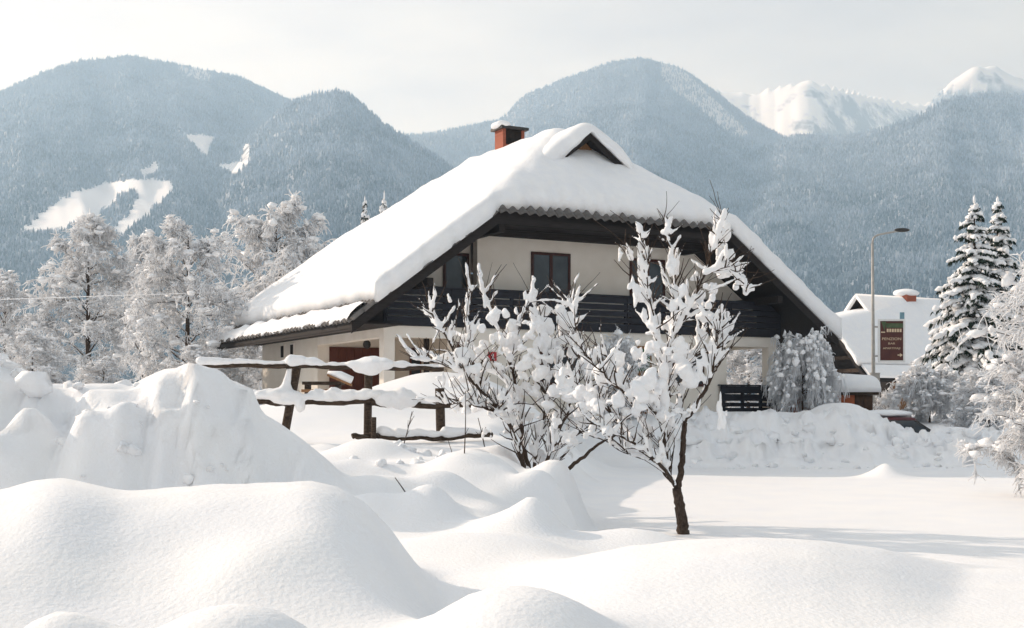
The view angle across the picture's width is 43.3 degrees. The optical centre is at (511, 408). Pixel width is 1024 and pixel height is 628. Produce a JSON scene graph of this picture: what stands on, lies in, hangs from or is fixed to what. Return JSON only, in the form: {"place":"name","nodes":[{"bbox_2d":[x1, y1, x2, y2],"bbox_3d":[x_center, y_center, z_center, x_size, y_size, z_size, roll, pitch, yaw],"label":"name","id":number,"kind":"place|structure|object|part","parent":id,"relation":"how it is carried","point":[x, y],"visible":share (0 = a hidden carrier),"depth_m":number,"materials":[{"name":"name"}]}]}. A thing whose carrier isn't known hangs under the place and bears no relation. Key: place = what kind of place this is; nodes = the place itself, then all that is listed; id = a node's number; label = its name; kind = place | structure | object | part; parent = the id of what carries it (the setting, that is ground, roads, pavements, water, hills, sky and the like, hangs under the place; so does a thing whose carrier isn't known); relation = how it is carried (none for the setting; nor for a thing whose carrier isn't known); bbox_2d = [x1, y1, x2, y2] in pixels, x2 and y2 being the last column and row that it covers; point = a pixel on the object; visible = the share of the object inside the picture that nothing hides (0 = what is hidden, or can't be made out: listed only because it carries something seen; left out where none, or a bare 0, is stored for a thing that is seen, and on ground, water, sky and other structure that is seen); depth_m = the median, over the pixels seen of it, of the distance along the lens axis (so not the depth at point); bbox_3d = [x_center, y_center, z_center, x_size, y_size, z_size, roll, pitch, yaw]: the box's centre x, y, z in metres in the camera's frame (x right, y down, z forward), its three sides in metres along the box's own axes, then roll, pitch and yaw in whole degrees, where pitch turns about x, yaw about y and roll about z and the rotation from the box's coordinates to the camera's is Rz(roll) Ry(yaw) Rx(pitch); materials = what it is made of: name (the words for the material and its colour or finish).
{"place":"outdoors","nodes":[
{"label":"outdoors","id":0,"kind":"place"},
{"bbox_2d":[0,291,251,299],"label":"overhead cable","id":1,"kind":"object","parent":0,"point":[119,295],"visible":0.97,"depth_m":47.36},
{"bbox_2d":[0,363,1023,627],"bbox_3d":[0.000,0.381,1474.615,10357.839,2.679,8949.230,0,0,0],"label":"snow ground","id":2,"kind":"structure","parent":0,"point":[310,523],"depth_m":10.15,"materials":[{"name":"white snow"}]},
{"bbox_2d":[0,268,43,363],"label":"frosted tree","id":3,"kind":"object","parent":2,"relation":"on","point":[10,292],"visible":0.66,"depth_m":57.48,"materials":[{"name":"white plant"}]},
{"bbox_2d":[0,324,77,383],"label":"frosted bush","id":4,"kind":"object","parent":2,"relation":"on","point":[51,363],"visible":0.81,"depth_m":39.80,"materials":[{"name":"white plant"}]},
{"bbox_2d":[11,209,158,383],"bbox_3d":[-18.314,-4.598,55.968,5.720,8.166,5.478,0,0,42],"label":"frosted tree","id":5,"kind":"object","parent":2,"relation":"on","point":[87,230],"visible":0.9,"depth_m":55.64,"materials":[{"name":"white plant"}]},
{"bbox_2d":[70,354,133,383],"bbox_3d":[-13.371,-1.092,42.039,2.162,1.370,1.873,0,0,-19],"label":"frosted bush","id":6,"kind":"object","parent":2,"relation":"on","point":[95,368],"visible":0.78,"depth_m":41.82,"materials":[{"name":"white plant"}]},
{"bbox_2d":[97,231,183,380],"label":"frosted tree","id":7,"kind":"object","parent":2,"relation":"on","point":[134,241],"visible":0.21,"depth_m":65.52,"materials":[{"name":"white plant"}]},
{"bbox_2d":[112,214,259,380],"bbox_3d":[-12.649,-3.792,50.158,5.812,7.510,5.888,0,0,-5],"label":"frosted tree","id":8,"kind":"object","parent":2,"relation":"on","point":[185,247],"visible":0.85,"depth_m":49.51,"materials":[{"name":"white plant"}]},
{"bbox_2d":[159,341,256,384],"bbox_3d":[-11.178,-1.287,46.950,4.024,2.391,3.486,0,0,-28],"label":"frosted bush","id":9,"kind":"object","parent":2,"relation":"on","point":[190,353],"visible":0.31,"depth_m":46.73,"materials":[{"name":"white plant"}]},
{"bbox_2d":[224,346,261,389],"bbox_3d":[-11.646,-1.657,55.847,4.369,4.153,3.785,0,0,18],"label":"frosted bush","id":10,"kind":"object","parent":2,"relation":"on","point":[252,383],"visible":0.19,"depth_m":55.19,"materials":[{"name":"white plant"}]},
{"bbox_2d":[180,190,335,389],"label":"frosted tree","id":11,"kind":"object","parent":2,"relation":"on","point":[285,260],"visible":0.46,"depth_m":71.50,"materials":[{"name":"white plant"}]},
{"bbox_2d":[301,381,346,393],"bbox_3d":[-4.881,-0.150,33.790,1.185,1.100,1.180,0,0,0],"label":"garden table","id":12,"kind":"object","parent":2,"relation":"on","point":[308,384],"visible":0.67,"depth_m":33.60,"materials":[{"name":"brown wood"}]},
{"bbox_2d":[327,371,353,385],"bbox_3d":[-4.389,-0.763,33.000,0.676,0.394,0.260,0,0,0],"label":"leaning board","id":13,"kind":"object","parent":2,"relation":"on","point":[343,377],"visible":1,"depth_m":32.89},
{"bbox_2d":[196,354,492,440],"bbox_3d":[-2.711,-0.122,21.274,4.908,1.526,0.629,0,0,-9],"label":"log fence","id":14,"kind":"object","parent":2,"relation":"on","point":[287,395],"visible":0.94,"depth_m":21.22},
{"bbox_2d":[360,197,369,223],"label":"spruce tree","id":15,"kind":"object","parent":2,"relation":"on","point":[365,217],"visible":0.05,"depth_m":94.87,"materials":[{"name":"white plant"}]},
{"bbox_2d":[379,191,387,212],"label":"spruce tree","id":16,"kind":"object","parent":2,"relation":"on","point":[383,207],"visible":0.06,"depth_m":97.85,"materials":[{"name":"white plant"}]},
{"bbox_2d":[404,412,413,443],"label":"dry stalk","id":17,"kind":"object","parent":2,"relation":"on","point":[408,426],"visible":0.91,"depth_m":20.59,"materials":[{"name":"brown plant"}]},
{"bbox_2d":[464,393,468,452],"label":"dry stalk","id":18,"kind":"object","parent":2,"relation":"on","point":[465,423],"visible":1,"depth_m":14.99,"materials":[{"name":"brown plant"}]},
{"bbox_2d":[476,418,485,446],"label":"dry stalk","id":19,"kind":"object","parent":2,"relation":"on","point":[481,432],"visible":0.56,"depth_m":20.59,"materials":[{"name":"brown plant"}]},
{"bbox_2d":[0,353,981,484],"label":"snow clods","id":20,"kind":"object","parent":2,"relation":"on","point":[35,384],"visible":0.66,"depth_m":16.96,"materials":[{"name":"white snow"}]},
{"bbox_2d":[396,258,619,469],"bbox_3d":[-0.020,-0.611,19.354,3.349,3.340,2.169,0,0,0],"label":"fruit shrub","id":21,"kind":"object","parent":2,"relation":"on","point":[468,368],"visible":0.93,"depth_m":19.28,"materials":[{"name":"white plant"}]},
{"bbox_2d":[215,120,841,416],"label":"alpine house","id":22,"kind":"structure","parent":2,"relation":"on","point":[535,205],"depth_m":42.62,"materials":[{"name":"white wood"}]},
{"bbox_2d":[280,344,284,358],"bbox_3d":[-8.469,-2.100,47.603,0.065,0.520,0.480,0,0,-28],"label":"window","id":23,"kind":"structure","parent":22,"relation":"in","point":[282,347],"depth_m":47.51,"materials":[{"name":"glass"}]},
{"bbox_2d":[290,343,294,354],"bbox_3d":[-7.946,-2.100,46.638,0.065,0.520,0.480,0,0,-28],"label":"window","id":24,"kind":"structure","parent":22,"relation":"in","point":[292,345],"depth_m":46.49,"materials":[{"name":"glass"}]},
{"bbox_2d":[329,347,378,390],"bbox_3d":[-5.228,-0.860,44.953,2.360,2.520,0.105,0,0,-28],"label":"wooden door","id":25,"kind":"structure","parent":22,"relation":"in","point":[336,354],"depth_m":44.75,"materials":[{"name":"red wood"}]},
{"bbox_2d":[409,348,420,374],"bbox_3d":[-3.436,-1.325,45.919,0.440,1.650,0.080,0,0,-28],"label":"window","id":26,"kind":"structure","parent":22,"relation":"in","point":[411,361],"depth_m":45.85,"materials":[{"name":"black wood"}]},
{"bbox_2d":[443,253,468,318],"bbox_3d":[-1.819,-3.950,41.897,0.920,2.200,0.080,0,0,-28],"label":"window","id":27,"kind":"structure","parent":22,"relation":"in","point":[452,270],"depth_m":41.89,"materials":[{"name":"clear glass"}]},
{"bbox_2d":[531,251,570,321],"bbox_3d":[1.287,-4.010,42.856,1.490,2.320,0.080,0,0,-28],"label":"window","id":28,"kind":"structure","parent":22,"relation":"in","point":[557,266],"depth_m":42.83,"materials":[{"name":"black glass"}]},
{"bbox_2d":[539,347,579,384],"bbox_3d":[1.549,-1.375,41.885,1.500,1.250,0.080,0,0,-28],"label":"window","id":29,"kind":"structure","parent":22,"relation":"in","point":[565,359],"depth_m":41.95,"materials":[{"name":"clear glass"}]},
{"bbox_2d":[629,346,651,413],"bbox_3d":[4.262,-0.900,43.322,1.000,2.400,0.090,0,0,-28],"label":"front door","id":30,"kind":"structure","parent":22,"relation":"in","point":[650,357],"depth_m":43.38,"materials":[{"name":"brown wood"}]},
{"bbox_2d":[629,258,664,324],"bbox_3d":[4.688,-4.010,44.666,1.450,2.320,0.080,0,0,-28],"label":"window","id":31,"kind":"structure","parent":22,"relation":"in","point":[654,269],"depth_m":44.77,"materials":[{"name":"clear glass"}]},
{"bbox_2d":[672,350,703,386],"bbox_3d":[6.055,-1.375,44.286,1.300,1.250,0.080,0,0,-28],"label":"window","id":32,"kind":"structure","parent":22,"relation":"in","point":[700,384],"depth_m":44.44,"materials":[{"name":"black glass"}]},
{"bbox_2d":[578,324,659,421],"bbox_3d":[3.370,-0.913,40.086,2.971,3.531,2.574,0,0,35],"label":"frosted bush","id":33,"kind":"object","parent":2,"relation":"on","point":[626,345],"visible":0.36,"depth_m":39.74,"materials":[{"name":"white plant"}]},
{"bbox_2d":[550,179,774,534],"bbox_3d":[1.986,-0.650,17.463,2.975,4.758,2.085,0,0,0],"label":"fruit tree","id":34,"kind":"object","parent":2,"relation":"on","point":[650,392],"visible":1,"depth_m":17.28,"materials":[{"name":"white plant"}]},
{"bbox_2d":[727,348,777,407],"bbox_3d":[11.021,-1.399,60.133,4.572,4.017,4.632,0,0,24],"label":"frosted tree","id":35,"kind":"object","parent":2,"relation":"on","point":[748,367],"visible":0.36,"depth_m":59.64,"materials":[{"name":"white plant"}]},
{"bbox_2d":[761,325,849,412],"bbox_3d":[9.839,-0.881,44.129,2.773,3.982,2.831,0,0,-23],"label":"snowy bush","id":36,"kind":"object","parent":2,"relation":"on","point":[799,366],"visible":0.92,"depth_m":43.60,"materials":[{"name":"white plant"}]},
{"bbox_2d":[786,374,880,412],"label":"shed","id":37,"kind":"structure","parent":2,"relation":"on","point":[863,389],"depth_m":44.70,"materials":[{"name":"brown wood"}]},
{"bbox_2d":[760,289,961,409],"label":"neighbour house","id":38,"kind":"structure","parent":2,"relation":"on","point":[852,354],"depth_m":73.88,"materials":[{"name":"white wood"}]},
{"bbox_2d":[873,387,901,409],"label":"snowy bush","id":39,"kind":"object","parent":2,"relation":"on","point":[884,396],"visible":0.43,"depth_m":48.93,"materials":[{"name":"white plant"}]},
{"bbox_2d":[869,228,909,409],"bbox_3d":[14.631,-3.161,49.929,1.587,7.677,0.362,0,0,-2],"label":"street lamp","id":40,"kind":"object","parent":2,"relation":"on","point":[874,374],"visible":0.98,"depth_m":49.95,"materials":[{"name":"metal"}]},
{"bbox_2d":[874,312,904,361],"bbox_3d":[14.609,-2.747,49.930,1.209,1.940,0.100,0,0,0],"label":"advertising sign","id":41,"kind":"object","parent":40,"relation":"attached to","point":[891,340],"visible":1,"depth_m":49.90,"materials":[{"name":"brown metal"}]},
{"bbox_2d":[870,410,963,432],"bbox_3d":[13.016,0.889,42.604,4.548,1.702,1.730,0,0,0],"label":"parked car","id":42,"kind":"object","parent":2,"relation":"on","point":[900,418],"visible":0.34,"depth_m":41.90,"materials":[{"name":"paint"}]},
{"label":"windows","id":43,"kind":"part","parent":42,"relation":"part of","materials":[{"name":"grey glass"}]},
{"bbox_2d":[880,361,969,422],"bbox_3d":[15.192,-0.388,46.877,3.447,2.771,3.376,0,0,-25],"label":"snowy bush","id":44,"kind":"object","parent":2,"relation":"on","point":[922,385],"visible":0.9,"depth_m":46.25,"materials":[{"name":"white plant"}]},
{"bbox_2d":[912,195,1023,413],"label":"spruce tree","id":45,"kind":"object","parent":2,"relation":"on","point":[970,279],"visible":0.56,"depth_m":55.52,"materials":[{"name":"white plant"}]},
{"bbox_2d":[938,359,1018,429],"bbox_3d":[16.319,-0.346,44.471,3.077,2.814,3.551,0,0,31],"label":"frosted bush","id":46,"kind":"object","parent":2,"relation":"on","point":[960,413],"visible":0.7,"depth_m":44.19,"materials":[{"name":"white plant"}]},
{"bbox_2d":[947,251,1023,391],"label":"frosted tree","id":47,"kind":"object","parent":2,"relation":"on","point":[1003,334],"visible":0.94,"depth_m":24.19,"materials":[{"name":"white plant"}]},
{"bbox_2d":[953,347,1023,496],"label":"frosted bush","id":48,"kind":"object","parent":2,"relation":"on","point":[1015,405],"visible":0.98,"depth_m":24.93,"materials":[{"name":"white plant"}]},
{"bbox_2d":[957,196,1023,392],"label":"spruce tree","id":49,"kind":"object","parent":2,"relation":"on","point":[1002,241],"visible":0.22,"depth_m":56.99,"materials":[{"name":"white plant"}]},
{"bbox_2d":[0,56,1023,407],"bbox_3d":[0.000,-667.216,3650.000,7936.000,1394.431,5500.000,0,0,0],"label":"mountains","id":50,"kind":"structure","parent":0,"point":[808,106],"depth_m":3211.89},
{"bbox_2d":[0,54,1023,401],"bbox_3d":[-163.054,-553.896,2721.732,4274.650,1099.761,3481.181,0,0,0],"label":"forest","id":51,"kind":"object","parent":50,"relation":"on","point":[714,148],"visible":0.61,"depth_m":2693.82,"materials":[{"name":"plant"}]},
{"bbox_2d":[0,0,1023,134],"label":"sky","id":52,"kind":"structure","parent":0,"point":[420,66],"materials":[{"name":"white"}]}
]}

